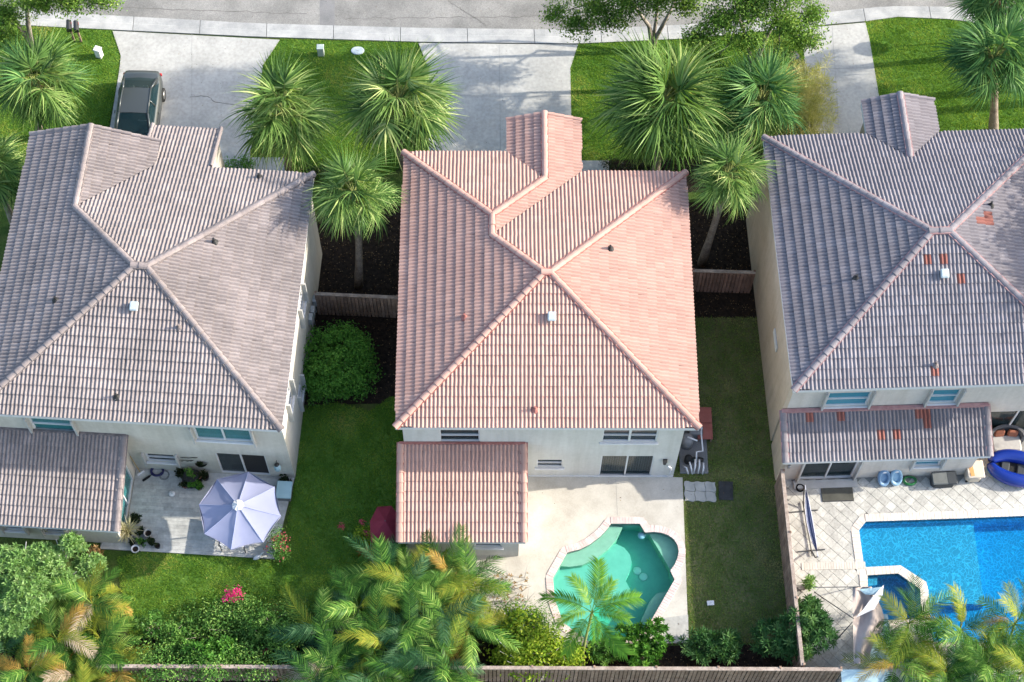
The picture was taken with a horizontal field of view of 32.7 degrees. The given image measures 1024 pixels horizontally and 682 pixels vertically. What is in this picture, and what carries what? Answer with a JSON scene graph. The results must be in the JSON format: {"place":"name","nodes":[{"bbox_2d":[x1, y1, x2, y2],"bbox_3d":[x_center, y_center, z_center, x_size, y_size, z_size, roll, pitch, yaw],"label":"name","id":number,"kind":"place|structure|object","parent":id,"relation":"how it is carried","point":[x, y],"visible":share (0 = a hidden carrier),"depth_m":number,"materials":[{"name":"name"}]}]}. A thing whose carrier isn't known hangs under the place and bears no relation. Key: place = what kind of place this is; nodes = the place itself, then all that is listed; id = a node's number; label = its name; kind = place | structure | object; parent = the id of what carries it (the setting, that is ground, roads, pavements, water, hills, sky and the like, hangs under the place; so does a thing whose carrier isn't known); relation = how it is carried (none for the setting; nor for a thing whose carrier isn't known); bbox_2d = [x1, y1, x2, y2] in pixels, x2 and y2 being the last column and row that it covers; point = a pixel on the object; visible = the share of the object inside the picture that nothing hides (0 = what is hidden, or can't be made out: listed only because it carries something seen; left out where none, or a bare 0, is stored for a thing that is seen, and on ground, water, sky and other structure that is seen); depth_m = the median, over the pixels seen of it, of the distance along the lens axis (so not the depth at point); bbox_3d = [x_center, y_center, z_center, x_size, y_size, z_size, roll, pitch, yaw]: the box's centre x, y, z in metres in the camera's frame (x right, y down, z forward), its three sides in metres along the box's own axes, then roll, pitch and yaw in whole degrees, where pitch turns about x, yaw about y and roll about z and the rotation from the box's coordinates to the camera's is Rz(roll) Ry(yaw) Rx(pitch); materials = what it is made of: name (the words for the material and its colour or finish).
{"place":"outdoors","nodes":[
{"label":"outdoors","id":0,"kind":"place"},
{"bbox_2d":[0,25,120,153],"bbox_3d":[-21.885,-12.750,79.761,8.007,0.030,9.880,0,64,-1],"label":"lawn","id":1,"kind":"structure","parent":0,"point":[62,30],"depth_m":79.37,"materials":[{"name":"green plant"}]},
{"bbox_2d":[0,24,97,132],"bbox_3d":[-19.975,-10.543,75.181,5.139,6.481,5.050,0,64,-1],"label":"sabal palm","id":2,"kind":"object","parent":1,"relation":"on","point":[38,101],"visible":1,"depth_m":73.78,"materials":[{"name":"green plant"}]},
{"bbox_2d":[0,0,127,55],"bbox_3d":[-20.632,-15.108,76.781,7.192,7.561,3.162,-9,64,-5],"label":"oak tree","id":3,"kind":"object","parent":1,"relation":"on","point":[9,15],"visible":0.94,"depth_m":76.68,"materials":[{"name":"green plant"}]},
{"bbox_2d":[110,31,278,168],"bbox_3d":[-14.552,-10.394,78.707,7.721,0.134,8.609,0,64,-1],"label":"driveway","id":4,"kind":"structure","parent":0,"point":[228,59],"depth_m":79.55,"materials":[{"name":"concrete"}]},
{"bbox_2d":[114,70,165,135],"bbox_3d":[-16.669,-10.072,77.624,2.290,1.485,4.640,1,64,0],"label":"parked car","id":5,"kind":"object","parent":4,"relation":"on","point":[141,96],"visible":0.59,"depth_m":77.28,"materials":[{"name":"silver metal"}]},
{"bbox_2d":[100,468,294,558],"bbox_3d":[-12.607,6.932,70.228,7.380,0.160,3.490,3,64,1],"label":"patio floor","id":6,"kind":"structure","parent":0,"point":[174,524],"depth_m":70.05,"materials":[{"name":"grey concrete"}]},
{"bbox_2d":[199,472,280,549],"bbox_3d":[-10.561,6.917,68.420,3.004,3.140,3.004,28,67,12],"label":"patio umbrella","id":7,"kind":"object","parent":6,"relation":"on","point":[238,510],"visible":1,"depth_m":67.47,"materials":[{"name":"white fabric"}]},
{"bbox_2d":[263,522,291,563],"bbox_3d":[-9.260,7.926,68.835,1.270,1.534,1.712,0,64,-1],"label":"plant pot","id":8,"kind":"object","parent":6,"relation":"on","point":[277,545],"visible":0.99,"depth_m":68.71,"materials":[{"name":"green plant"}]},
{"bbox_2d":[276,481,292,500],"bbox_3d":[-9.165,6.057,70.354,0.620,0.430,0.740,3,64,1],"label":"storage bench","id":9,"kind":"object","parent":6,"relation":"on","point":[283,490],"visible":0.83,"depth_m":70.18,"materials":[{"name":"teal plastic"}]},
{"bbox_2d":[117,397,412,638],"bbox_3d":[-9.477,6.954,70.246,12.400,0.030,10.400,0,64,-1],"label":"lawn","id":10,"kind":"structure","parent":0,"point":[301,523],"depth_m":69.71,"materials":[{"name":"green plant"}]},
{"bbox_2d":[370,506,395,543],"bbox_3d":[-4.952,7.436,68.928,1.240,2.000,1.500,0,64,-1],"label":"garden canopy","id":11,"kind":"object","parent":10,"relation":"on","point":[383,520],"visible":0.71,"depth_m":68.15,"materials":[{"name":"red fabric"}]},
{"bbox_2d":[250,40,427,187],"bbox_3d":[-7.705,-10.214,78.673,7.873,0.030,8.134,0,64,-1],"label":"lawn","id":12,"kind":"structure","parent":0,"point":[345,60],"depth_m":79.57,"materials":[{"name":"green plant"}]},
{"bbox_2d":[219,45,347,171],"bbox_3d":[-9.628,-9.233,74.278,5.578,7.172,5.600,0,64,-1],"label":"sabal palm","id":13,"kind":"object","parent":12,"relation":"on","point":[292,128],"visible":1,"depth_m":72.89,"materials":[{"name":"green plant"}]},
{"bbox_2d":[329,37,466,170],"bbox_3d":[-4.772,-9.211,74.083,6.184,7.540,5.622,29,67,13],"label":"sabal palm","id":14,"kind":"object","parent":12,"relation":"on","point":[422,96],"visible":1,"depth_m":72.42,"materials":[{"name":"green plant"}]},
{"bbox_2d":[419,43,577,151],"bbox_3d":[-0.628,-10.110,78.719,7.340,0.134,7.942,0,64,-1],"label":"driveway","id":15,"kind":"structure","parent":0,"point":[488,105],"depth_m":79.41,"materials":[{"name":"concrete"}]},
{"bbox_2d":[0,0,1015,29],"bbox_3d":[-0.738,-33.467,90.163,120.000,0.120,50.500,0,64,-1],"label":"road","id":16,"kind":"structure","parent":0,"point":[364,11],"depth_m":81.14,"materials":[{"name":"grey asphalt"}]},
{"bbox_2d":[320,0,334,25],"bbox_3d":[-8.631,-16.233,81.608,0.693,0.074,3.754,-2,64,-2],"label":"road patch","id":17,"kind":"object","parent":16,"relation":"on","point":[327,12],"visible":1,"depth_m":81.09,"materials":[{"name":"concrete"}]},
{"bbox_2d":[16,6,1020,43],"bbox_3d":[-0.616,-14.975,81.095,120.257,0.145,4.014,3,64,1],"label":"kerb","id":18,"kind":"structure","parent":16,"relation":"on","point":[325,32],"depth_m":80.67,"materials":[{"name":"concrete"}]},
{"bbox_2d":[0,0,1023,681],"bbox_3d":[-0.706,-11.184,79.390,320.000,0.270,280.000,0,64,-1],"label":"ground","id":19,"kind":"structure","parent":0,"point":[394,180],"depth_m":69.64,"materials":[{"name":"green plant"}]},
{"bbox_2d":[0,126,28,225],"bbox_3d":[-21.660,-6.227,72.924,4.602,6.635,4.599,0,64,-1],"label":"sabal palm","id":20,"kind":"object","parent":19,"relation":"on","point":[10,167],"visible":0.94,"depth_m":71.36,"materials":[{"name":"green plant"}]},
{"bbox_2d":[0,529,108,640],"bbox_3d":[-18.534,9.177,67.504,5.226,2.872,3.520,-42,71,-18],"label":"rosette tree","id":21,"kind":"object","parent":19,"relation":"on","point":[21,570],"visible":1,"depth_m":66.78,"materials":[{"name":"green plant"}]},
{"bbox_2d":[0,122,321,542],"bbox_3d":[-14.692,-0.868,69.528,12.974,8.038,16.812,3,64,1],"label":"house","id":22,"kind":"structure","parent":19,"relation":"on","point":[159,284],"depth_m":67.47,"materials":[{"name":"grey tile"}]},
{"bbox_2d":[23,418,78,435],"bbox_3d":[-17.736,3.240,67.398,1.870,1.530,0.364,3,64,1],"label":"window","id":23,"kind":"structure","parent":22,"relation":"in","point":[47,424],"depth_m":67.38,"materials":[{"name":"teal glass"}]},
{"bbox_2d":[121,465,132,524],"bbox_3d":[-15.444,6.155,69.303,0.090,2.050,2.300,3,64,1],"label":"sliding door","id":24,"kind":"structure","parent":22,"relation":"in","point":[128,477],"depth_m":69.97,"materials":[{"name":"teal glass"}]},
{"bbox_2d":[141,452,180,467],"bbox_3d":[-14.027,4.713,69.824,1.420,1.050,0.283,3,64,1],"label":"window","id":25,"kind":"structure","parent":22,"relation":"in","point":[155,457],"depth_m":70.04,"materials":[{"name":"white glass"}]},
{"bbox_2d":[188,427,256,447],"bbox_3d":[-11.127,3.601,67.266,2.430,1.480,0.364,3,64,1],"label":"window","id":26,"kind":"structure","parent":22,"relation":"in","point":[201,433],"depth_m":67.53,"materials":[{"name":"teal glass"}]},
{"bbox_2d":[215,453,270,474],"bbox_3d":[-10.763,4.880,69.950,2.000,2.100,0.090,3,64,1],"label":"sliding door","id":27,"kind":"structure","parent":22,"relation":"in","point":[230,463],"depth_m":70.09,"materials":[{"name":"black glass"}]},
{"bbox_2d":[298,283,308,328],"bbox_3d":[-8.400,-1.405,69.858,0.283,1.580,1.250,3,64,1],"label":"window","id":28,"kind":"structure","parent":22,"relation":"in","point":[301,311],"depth_m":69.97,"materials":[{"name":"white glass"}]},
{"bbox_2d":[304,205,400,404],"bbox_3d":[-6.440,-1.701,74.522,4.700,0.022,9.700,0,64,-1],"label":"planting bed","id":29,"kind":"object","parent":19,"relation":"on","point":[373,246],"visible":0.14,"depth_m":74.92,"materials":[{"name":"brown soil"}]},
{"bbox_2d":[301,319,385,406],"bbox_3d":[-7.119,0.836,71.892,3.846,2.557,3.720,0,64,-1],"label":"round bush","id":30,"kind":"object","parent":29,"relation":"on","point":[336,376],"visible":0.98,"depth_m":71.51,"materials":[{"name":"green plant"}]},
{"bbox_2d":[299,138,409,289],"bbox_3d":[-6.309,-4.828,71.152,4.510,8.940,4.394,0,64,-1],"label":"sabal palm","id":31,"kind":"object","parent":29,"relation":"on","point":[353,213],"visible":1,"depth_m":68.79,"materials":[{"name":"green plant"}]},
{"bbox_2d":[314,291,397,317],"bbox_3d":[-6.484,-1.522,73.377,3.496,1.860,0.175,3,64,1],"label":"wooden fence","id":32,"kind":"object","parent":29,"relation":"on","point":[349,304],"visible":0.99,"depth_m":73.24,"materials":[{"name":"brown wood"}]},
{"bbox_2d":[0,594,794,681],"bbox_3d":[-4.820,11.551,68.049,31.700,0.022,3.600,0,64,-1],"label":"planting bed","id":33,"kind":"object","parent":19,"relation":"on","point":[747,657],"visible":0.12,"depth_m":67.76,"materials":[{"name":"brown soil"}]},
{"bbox_2d":[0,626,32,681],"bbox_3d":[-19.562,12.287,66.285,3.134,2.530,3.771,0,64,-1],"label":"areca palm","id":34,"kind":"object","parent":33,"relation":"on","point":[17,641],"visible":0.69,"depth_m":66.08,"materials":[{"name":"green plant"}]},
{"bbox_2d":[0,611,132,681],"bbox_3d":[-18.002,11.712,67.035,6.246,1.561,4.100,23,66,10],"label":"undergrowth","id":35,"kind":"object","parent":33,"relation":"on","point":[33,635],"visible":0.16,"depth_m":67.18,"materials":[{"name":"green plant"}]},
{"bbox_2d":[0,561,166,681],"bbox_3d":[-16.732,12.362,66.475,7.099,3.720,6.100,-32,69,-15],"label":"areca palm","id":36,"kind":"object","parent":33,"relation":"on","point":[36,657],"visible":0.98,"depth_m":65.97,"materials":[{"name":"green plant"}]},
{"bbox_2d":[131,608,191,657],"bbox_3d":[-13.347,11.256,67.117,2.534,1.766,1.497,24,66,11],"label":"leafy shrub","id":37,"kind":"object","parent":33,"relation":"on","point":[161,631],"visible":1,"depth_m":66.74,"materials":[{"name":"green plant"}]},
{"bbox_2d":[180,634,244,664],"bbox_3d":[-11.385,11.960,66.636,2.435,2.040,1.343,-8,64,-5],"label":"leafy shrub","id":38,"kind":"object","parent":33,"relation":"on","point":[192,645],"visible":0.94,"depth_m":66.20,"materials":[{"name":"green plant"}]},
{"bbox_2d":[123,584,323,681],"bbox_3d":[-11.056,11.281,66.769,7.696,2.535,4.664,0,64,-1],"label":"flowering vine","id":39,"kind":"object","parent":33,"relation":"on","point":[248,652],"visible":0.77,"depth_m":66.87,"materials":[{"name":"green plant"}]},
{"bbox_2d":[236,606,301,649],"bbox_3d":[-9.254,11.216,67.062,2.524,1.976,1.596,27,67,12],"label":"leafy shrub","id":40,"kind":"object","parent":33,"relation":"on","point":[274,622],"visible":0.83,"depth_m":66.72,"materials":[{"name":"green plant"}]},
{"bbox_2d":[266,564,482,681],"bbox_3d":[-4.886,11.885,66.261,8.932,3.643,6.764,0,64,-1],"label":"areca palm","id":41,"kind":"object","parent":33,"relation":"on","point":[358,631],"visible":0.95,"depth_m":65.53,"materials":[{"name":"green plant"}]},
{"bbox_2d":[302,585,471,662],"bbox_3d":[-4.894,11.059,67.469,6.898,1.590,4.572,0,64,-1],"label":"undergrowth","id":42,"kind":"object","parent":33,"relation":"on","point":[368,626],"visible":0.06,"depth_m":67.63,"materials":[{"name":"green plant"}]},
{"bbox_2d":[390,523,522,676],"bbox_3d":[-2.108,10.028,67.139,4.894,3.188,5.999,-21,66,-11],"label":"areca palm","id":43,"kind":"object","parent":33,"relation":"on","point":[467,563],"visible":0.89,"depth_m":66.50,"materials":[{"name":"green plant"}]},
{"bbox_2d":[96,663,841,681],"bbox_3d":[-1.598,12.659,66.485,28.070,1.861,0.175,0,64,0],"label":"wooden fence","id":44,"kind":"object","parent":33,"relation":"on","point":[656,673],"visible":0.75,"depth_m":66.15,"materials":[{"name":"brown wood"}]},
{"bbox_2d":[483,595,560,646],"bbox_3d":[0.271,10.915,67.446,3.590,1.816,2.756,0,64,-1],"label":"dark shrub","id":45,"kind":"object","parent":33,"relation":"on","point":[531,622],"visible":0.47,"depth_m":67.46,"materials":[{"name":"green plant"}]},
{"bbox_2d":[483,601,593,681],"bbox_3d":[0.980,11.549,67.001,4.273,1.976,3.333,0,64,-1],"label":"lime shrub","id":46,"kind":"object","parent":33,"relation":"on","point":[538,649],"visible":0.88,"depth_m":66.55,"materials":[{"name":"green plant"}]},
{"bbox_2d":[535,555,643,665],"bbox_3d":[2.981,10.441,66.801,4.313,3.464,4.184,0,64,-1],"label":"young palm","id":47,"kind":"object","parent":33,"relation":"on","point":[617,644],"visible":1,"depth_m":65.55,"materials":[{"name":"green plant"}]},
{"bbox_2d":[585,637,621,665],"bbox_3d":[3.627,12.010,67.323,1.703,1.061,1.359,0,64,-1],"label":"leafy shrub","id":48,"kind":"object","parent":33,"relation":"on","point":[606,657],"visible":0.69,"depth_m":67.13,"materials":[{"name":"green plant"}]},
{"bbox_2d":[613,615,675,666],"bbox_3d":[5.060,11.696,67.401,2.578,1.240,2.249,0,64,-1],"label":"leafy shrub","id":49,"kind":"object","parent":33,"relation":"on","point":[643,647],"visible":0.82,"depth_m":67.24,"materials":[{"name":"green plant"}]},
{"bbox_2d":[677,625,746,666],"bbox_3d":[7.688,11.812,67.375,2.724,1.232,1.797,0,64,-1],"label":"leafy shrub","id":50,"kind":"object","parent":33,"relation":"on","point":[712,643],"visible":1,"depth_m":67.21,"materials":[{"name":"green plant"}]},
{"bbox_2d":[330,531,488,681],"bbox_3d":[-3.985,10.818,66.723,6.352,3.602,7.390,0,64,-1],"label":"areca palm","id":51,"kind":"object","parent":19,"relation":"on","point":[382,562],"visible":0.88,"depth_m":66.06,"materials":[{"name":"green plant"}]},
{"bbox_2d":[393,110,701,555],"bbox_3d":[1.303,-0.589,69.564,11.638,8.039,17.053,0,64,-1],"label":"house","id":52,"kind":"structure","parent":19,"relation":"on","point":[546,321],"depth_m":67.39,"materials":[{"name":"pink tile"}]},
{"bbox_2d":[438,430,481,444],"bbox_3d":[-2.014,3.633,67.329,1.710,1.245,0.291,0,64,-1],"label":"window","id":53,"kind":"structure","parent":52,"relation":"in","point":[445,435],"depth_m":67.29,"materials":[{"name":"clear glass"}]},
{"bbox_2d":[599,456,654,474],"bbox_3d":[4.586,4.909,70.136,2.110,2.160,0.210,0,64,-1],"label":"sliding door","id":54,"kind":"structure","parent":52,"relation":"in","point":[609,465],"depth_m":70.24,"materials":[{"name":"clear glass"}]},
{"bbox_2d":[599,430,658,444],"bbox_3d":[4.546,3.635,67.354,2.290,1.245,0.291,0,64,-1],"label":"window","id":55,"kind":"structure","parent":52,"relation":"in","point":[608,435],"depth_m":67.55,"materials":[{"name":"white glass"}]},
{"bbox_2d":[585,25,734,171],"bbox_3d":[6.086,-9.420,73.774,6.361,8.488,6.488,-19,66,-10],"label":"sabal palm","id":56,"kind":"object","parent":19,"relation":"on","point":[640,101],"visible":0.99,"depth_m":71.73,"materials":[{"name":"green plant"}]},
{"bbox_2d":[603,151,763,191],"bbox_3d":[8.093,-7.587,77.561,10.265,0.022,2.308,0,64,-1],"label":"planting bed","id":57,"kind":"object","parent":19,"relation":"on","point":[692,182],"visible":0.14,"depth_m":77.61,"materials":[{"name":"brown soil"}]},
{"bbox_2d":[599,150,732,173],"bbox_3d":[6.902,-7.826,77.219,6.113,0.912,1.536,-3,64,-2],"label":"undergrowth","id":58,"kind":"object","parent":57,"relation":"on","point":[622,166],"visible":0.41,"depth_m":77.28,"materials":[{"name":"green plant"}]},
{"bbox_2d":[688,202,756,317],"bbox_3d":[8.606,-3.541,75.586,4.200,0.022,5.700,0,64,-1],"label":"planting bed","id":59,"kind":"object","parent":19,"relation":"on","point":[722,252],"visible":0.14,"depth_m":75.68,"materials":[{"name":"brown soil"}]},
{"bbox_2d":[692,268,755,292],"bbox_3d":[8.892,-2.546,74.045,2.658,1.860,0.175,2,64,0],"label":"wooden fence","id":60,"kind":"object","parent":59,"relation":"on","point":[723,281],"visible":0.95,"depth_m":73.89,"materials":[{"name":"red wood"}]},
{"bbox_2d":[687,127,782,267],"bbox_3d":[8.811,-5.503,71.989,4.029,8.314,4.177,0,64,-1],"label":"sabal palm","id":61,"kind":"object","parent":59,"relation":"on","point":[728,188],"visible":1,"depth_m":69.26,"materials":[{"name":"green plant"}]},
{"bbox_2d":[708,38,811,158],"bbox_3d":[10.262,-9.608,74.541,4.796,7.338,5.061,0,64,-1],"label":"sabal palm","id":62,"kind":"object","parent":19,"relation":"on","point":[756,118],"visible":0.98,"depth_m":72.71,"materials":[{"name":"green plant"}]},
{"bbox_2d":[748,593,839,664],"bbox_3d":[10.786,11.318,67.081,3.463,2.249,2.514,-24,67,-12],"label":"leafy shrub","id":63,"kind":"object","parent":19,"relation":"on","point":[815,621],"visible":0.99,"depth_m":66.76,"materials":[{"name":"green plant"}]},
{"bbox_2d":[836,669,890,681],"bbox_3d":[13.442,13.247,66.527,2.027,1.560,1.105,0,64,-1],"label":"shed lean to","id":64,"kind":"object","parent":19,"relation":"on","point":[847,675],"visible":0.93,"depth_m":65.95,"materials":[{"name":"grey metal"}]},
{"bbox_2d":[746,91,1023,488],"bbox_3d":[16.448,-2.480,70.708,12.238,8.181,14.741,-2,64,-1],"label":"house","id":65,"kind":"structure","parent":19,"relation":"on","point":[886,246],"depth_m":68.57,"materials":[{"name":"grey tile"}]},
{"bbox_2d":[795,462,863,482],"bbox_3d":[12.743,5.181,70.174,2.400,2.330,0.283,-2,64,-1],"label":"sliding door","id":66,"kind":"structure","parent":65,"relation":"in","point":[817,470],"depth_m":70.46,"materials":[{"name":"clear glass"}]},
{"bbox_2d":[820,391,876,410],"bbox_3d":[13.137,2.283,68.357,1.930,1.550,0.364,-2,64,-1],"label":"window","id":67,"kind":"structure","parent":65,"relation":"in","point":[833,400],"depth_m":68.53,"materials":[{"name":"blue glass"}]},
{"bbox_2d":[909,459,947,471],"bbox_3d":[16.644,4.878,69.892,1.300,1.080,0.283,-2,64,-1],"label":"window","id":68,"kind":"structure","parent":65,"relation":"in","point":[915,462],"depth_m":70.17,"materials":[{"name":"blue glass"}]},
{"bbox_2d":[923,388,966,407],"bbox_3d":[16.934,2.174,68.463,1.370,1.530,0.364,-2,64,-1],"label":"window","id":69,"kind":"structure","parent":65,"relation":"in","point":[934,396],"depth_m":68.60,"materials":[{"name":"blue glass"}]},
{"bbox_2d":[991,411,1023,429],"bbox_3d":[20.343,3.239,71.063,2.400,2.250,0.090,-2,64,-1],"label":"sliding door","id":70,"kind":"structure","parent":65,"relation":"in","point":[1016,418],"depth_m":70.88,"materials":[{"name":"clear glass"}]},
{"bbox_2d":[840,571,956,681],"bbox_3d":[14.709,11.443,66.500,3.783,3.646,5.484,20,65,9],"label":"areca palm","id":71,"kind":"object","parent":19,"relation":"on","point":[903,636],"visible":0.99,"depth_m":65.98,"materials":[{"name":"green plant"}]},
{"bbox_2d":[894,630,1023,681],"bbox_3d":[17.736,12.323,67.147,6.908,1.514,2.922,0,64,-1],"label":"undergrowth","id":72,"kind":"object","parent":19,"relation":"on","point":[958,663],"visible":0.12,"depth_m":67.28,"materials":[{"name":"green plant"}]},
{"bbox_2d":[898,581,1023,681],"bbox_3d":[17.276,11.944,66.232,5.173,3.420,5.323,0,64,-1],"label":"areca palm","id":73,"kind":"object","parent":19,"relation":"on","point":[972,651],"visible":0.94,"depth_m":65.65,"materials":[{"name":"green plant"}]},
{"bbox_2d":[973,575,1023,681],"bbox_3d":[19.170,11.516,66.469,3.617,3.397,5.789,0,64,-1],"label":"areca palm","id":74,"kind":"object","parent":19,"relation":"on","point":[1015,656],"visible":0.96,"depth_m":65.91,"materials":[{"name":"green plant"}]},
{"bbox_2d":[463,477,688,646],"bbox_3d":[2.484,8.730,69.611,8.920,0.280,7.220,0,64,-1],"label":"pool deck","id":75,"kind":"structure","parent":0,"point":[581,508],"depth_m":70.29,"materials":[{"name":"concrete"}]},
{"bbox_2d":[546,517,685,646],"bbox_3d":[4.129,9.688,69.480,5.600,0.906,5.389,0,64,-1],"label":"pool basin","id":76,"kind":"object","parent":75,"relation":"in","point":[638,559],"visible":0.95,"depth_m":69.86,"materials":[{"name":"green paint"}]},
{"bbox_2d":[664,615,688,638],"bbox_3d":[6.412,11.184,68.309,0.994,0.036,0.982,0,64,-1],"label":"deck patch","id":77,"kind":"object","parent":75,"relation":"on","point":[676,630],"visible":0.71,"depth_m":68.30,"materials":[{"name":"concrete"}]},
{"bbox_2d":[570,30,803,160],"bbox_3d":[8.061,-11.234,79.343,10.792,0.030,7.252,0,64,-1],"label":"lawn","id":78,"kind":"structure","parent":0,"point":[593,60],"depth_m":79.52,"materials":[{"name":"green plant"}]},
{"bbox_2d":[534,0,708,50],"bbox_3d":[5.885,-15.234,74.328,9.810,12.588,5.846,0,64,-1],"label":"oak tree","id":79,"kind":"object","parent":78,"relation":"on","point":[556,15],"visible":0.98,"depth_m":76.32,"materials":[{"name":"green plant"}]},
{"bbox_2d":[678,0,836,83],"bbox_3d":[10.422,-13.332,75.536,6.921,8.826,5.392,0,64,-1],"label":"oak tree","id":80,"kind":"object","parent":78,"relation":"on","point":[720,19],"visible":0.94,"depth_m":73.86,"materials":[{"name":"green plant"}]},
{"bbox_2d":[756,36,841,142],"bbox_3d":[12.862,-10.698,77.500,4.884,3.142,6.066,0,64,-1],"label":"feathery bush","id":81,"kind":"object","parent":78,"relation":"on","point":[814,101],"visible":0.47,"depth_m":76.84,"materials":[{"name":"plant"}]},
{"bbox_2d":[675,316,772,475],"bbox_3d":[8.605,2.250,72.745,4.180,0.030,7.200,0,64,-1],"label":"lawn","id":82,"kind":"structure","parent":0,"point":[728,369],"depth_m":72.80,"materials":[{"name":"green plant"}]},
{"bbox_2d":[679,423,707,474],"bbox_3d":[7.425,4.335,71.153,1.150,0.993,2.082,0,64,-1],"label":"pool filter","id":83,"kind":"object","parent":82,"relation":"on","point":[693,458],"visible":0.91,"depth_m":71.23,"materials":[{"name":"plastic"}]},
{"bbox_2d":[697,407,712,441],"bbox_3d":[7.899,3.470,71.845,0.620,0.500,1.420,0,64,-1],"label":"flat panel","id":84,"kind":"object","parent":82,"relation":"on","point":[705,416],"visible":0.69,"depth_m":71.63,"materials":[{"name":"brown wood"}]},
{"bbox_2d":[673,459,788,644],"bbox_3d":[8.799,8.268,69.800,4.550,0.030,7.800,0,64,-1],"label":"lawn","id":85,"kind":"structure","parent":0,"point":[728,600],"depth_m":69.66,"materials":[{"name":"green plant"}]},
{"bbox_2d":[684,481,715,501],"bbox_3d":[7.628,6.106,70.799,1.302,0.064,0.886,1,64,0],"label":"stepping path","id":86,"kind":"structure","parent":85,"relation":"on","point":[708,487],"depth_m":70.77,"materials":[{"name":"grey concrete"}]},
{"bbox_2d":[774,469,804,673],"bbox_3d":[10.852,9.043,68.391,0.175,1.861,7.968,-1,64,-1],"label":"wooden fence","id":87,"kind":"object","parent":85,"relation":"on","point":[785,532],"visible":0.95,"depth_m":68.43,"materials":[{"name":"brown wood"}]},
{"bbox_2d":[801,23,878,133],"bbox_3d":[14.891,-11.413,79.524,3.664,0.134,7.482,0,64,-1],"label":"driveway","id":88,"kind":"structure","parent":0,"point":[855,78],"depth_m":79.92,"materials":[{"name":"concrete"}]},
{"bbox_2d":[785,433,1023,681],"bbox_3d":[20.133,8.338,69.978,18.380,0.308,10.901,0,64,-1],"label":"terrace","id":89,"kind":"structure","parent":0,"point":[834,564],"depth_m":70.32,"materials":[{"name":"stone"}]},
{"bbox_2d":[791,485,824,557],"bbox_3d":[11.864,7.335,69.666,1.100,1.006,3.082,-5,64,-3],"label":"hammock stand","id":90,"kind":"object","parent":89,"relation":"on","point":[812,553],"visible":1,"depth_m":69.99,"materials":[{"name":"grey metal"}]},
{"bbox_2d":[805,485,817,556],"bbox_3d":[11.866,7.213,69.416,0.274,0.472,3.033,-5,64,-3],"label":"hammock","id":91,"kind":"object","parent":90,"relation":"hanging from","point":[810,523],"visible":1,"depth_m":69.59,"materials":[{"name":"blue fabric"}]},
{"bbox_2d":[821,487,853,501],"bbox_3d":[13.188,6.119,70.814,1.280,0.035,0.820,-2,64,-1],"label":"door mat","id":92,"kind":"object","parent":89,"relation":"on","point":[837,494],"depth_m":70.75,"materials":[{"name":"grey fabric"}]},
{"bbox_2d":[813,585,883,663],"bbox_3d":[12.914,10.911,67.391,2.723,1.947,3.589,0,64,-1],"label":"shade canopy","id":93,"kind":"object","parent":89,"relation":"on","point":[867,617],"visible":0.96,"depth_m":66.81,"materials":[{"name":"beige fabric"}]},
{"bbox_2d":[851,508,1023,651],"bbox_3d":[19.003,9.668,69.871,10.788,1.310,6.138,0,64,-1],"label":"pool basin","id":94,"kind":"object","parent":89,"relation":"in","point":[975,559],"visible":0.69,"depth_m":70.45,"materials":[{"name":"blue liquid"}]},
{"bbox_2d":[859,566,928,627],"bbox_3d":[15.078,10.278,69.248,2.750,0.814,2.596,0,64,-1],"label":"spa basin","id":95,"kind":"object","parent":94,"relation":"in","point":[891,582],"visible":0.39,"depth_m":69.44,"materials":[{"name":"blue paint"}]},
{"bbox_2d":[930,471,957,487],"bbox_3d":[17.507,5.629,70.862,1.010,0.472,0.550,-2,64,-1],"label":"deck box","id":96,"kind":"object","parent":89,"relation":"on","point":[947,479],"visible":1,"depth_m":70.68,"materials":[{"name":"grey plastic"}]},
{"bbox_2d":[964,460,984,482],"bbox_3d":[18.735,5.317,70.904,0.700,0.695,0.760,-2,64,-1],"label":"cool box","id":97,"kind":"object","parent":89,"relation":"on","point":[978,468],"visible":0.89,"depth_m":70.62,"materials":[{"name":"beige plastic"}]},
{"bbox_2d":[987,449,1023,487],"bbox_3d":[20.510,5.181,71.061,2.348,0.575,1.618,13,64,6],"label":"inflatable boat","id":98,"kind":"object","parent":89,"relation":"on","point":[1005,466],"visible":0.98,"depth_m":71.02,"materials":[{"name":"blue plastic"}]},
{"bbox_2d":[992,424,1023,451],"bbox_3d":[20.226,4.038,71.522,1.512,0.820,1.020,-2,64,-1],"label":"wicker sofa","id":99,"kind":"object","parent":89,"relation":"on","point":[1004,442],"visible":0.74,"depth_m":71.38,"materials":[{"name":"white fabric"}]},
{"bbox_2d":[865,17,1023,130],"bbox_3d":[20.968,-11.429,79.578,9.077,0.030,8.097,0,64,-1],"label":"lawn","id":100,"kind":"structure","parent":0,"point":[909,78],"depth_m":79.96,"materials":[{"name":"green plant"}]},
{"bbox_2d":[927,3,1023,129],"bbox_3d":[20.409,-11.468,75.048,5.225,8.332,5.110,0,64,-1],"label":"sabal palm","id":101,"kind":"object","parent":100,"relation":"on","point":[982,70],"visible":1,"depth_m":73.29,"materials":[{"name":"green plant"}]},
{"bbox_2d":[944,0,1023,52],"bbox_3d":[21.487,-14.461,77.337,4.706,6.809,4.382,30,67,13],"label":"tree","id":102,"kind":"object","parent":100,"relation":"on","point":[976,8],"visible":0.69,"depth_m":75.72,"materials":[{"name":"green plant"}]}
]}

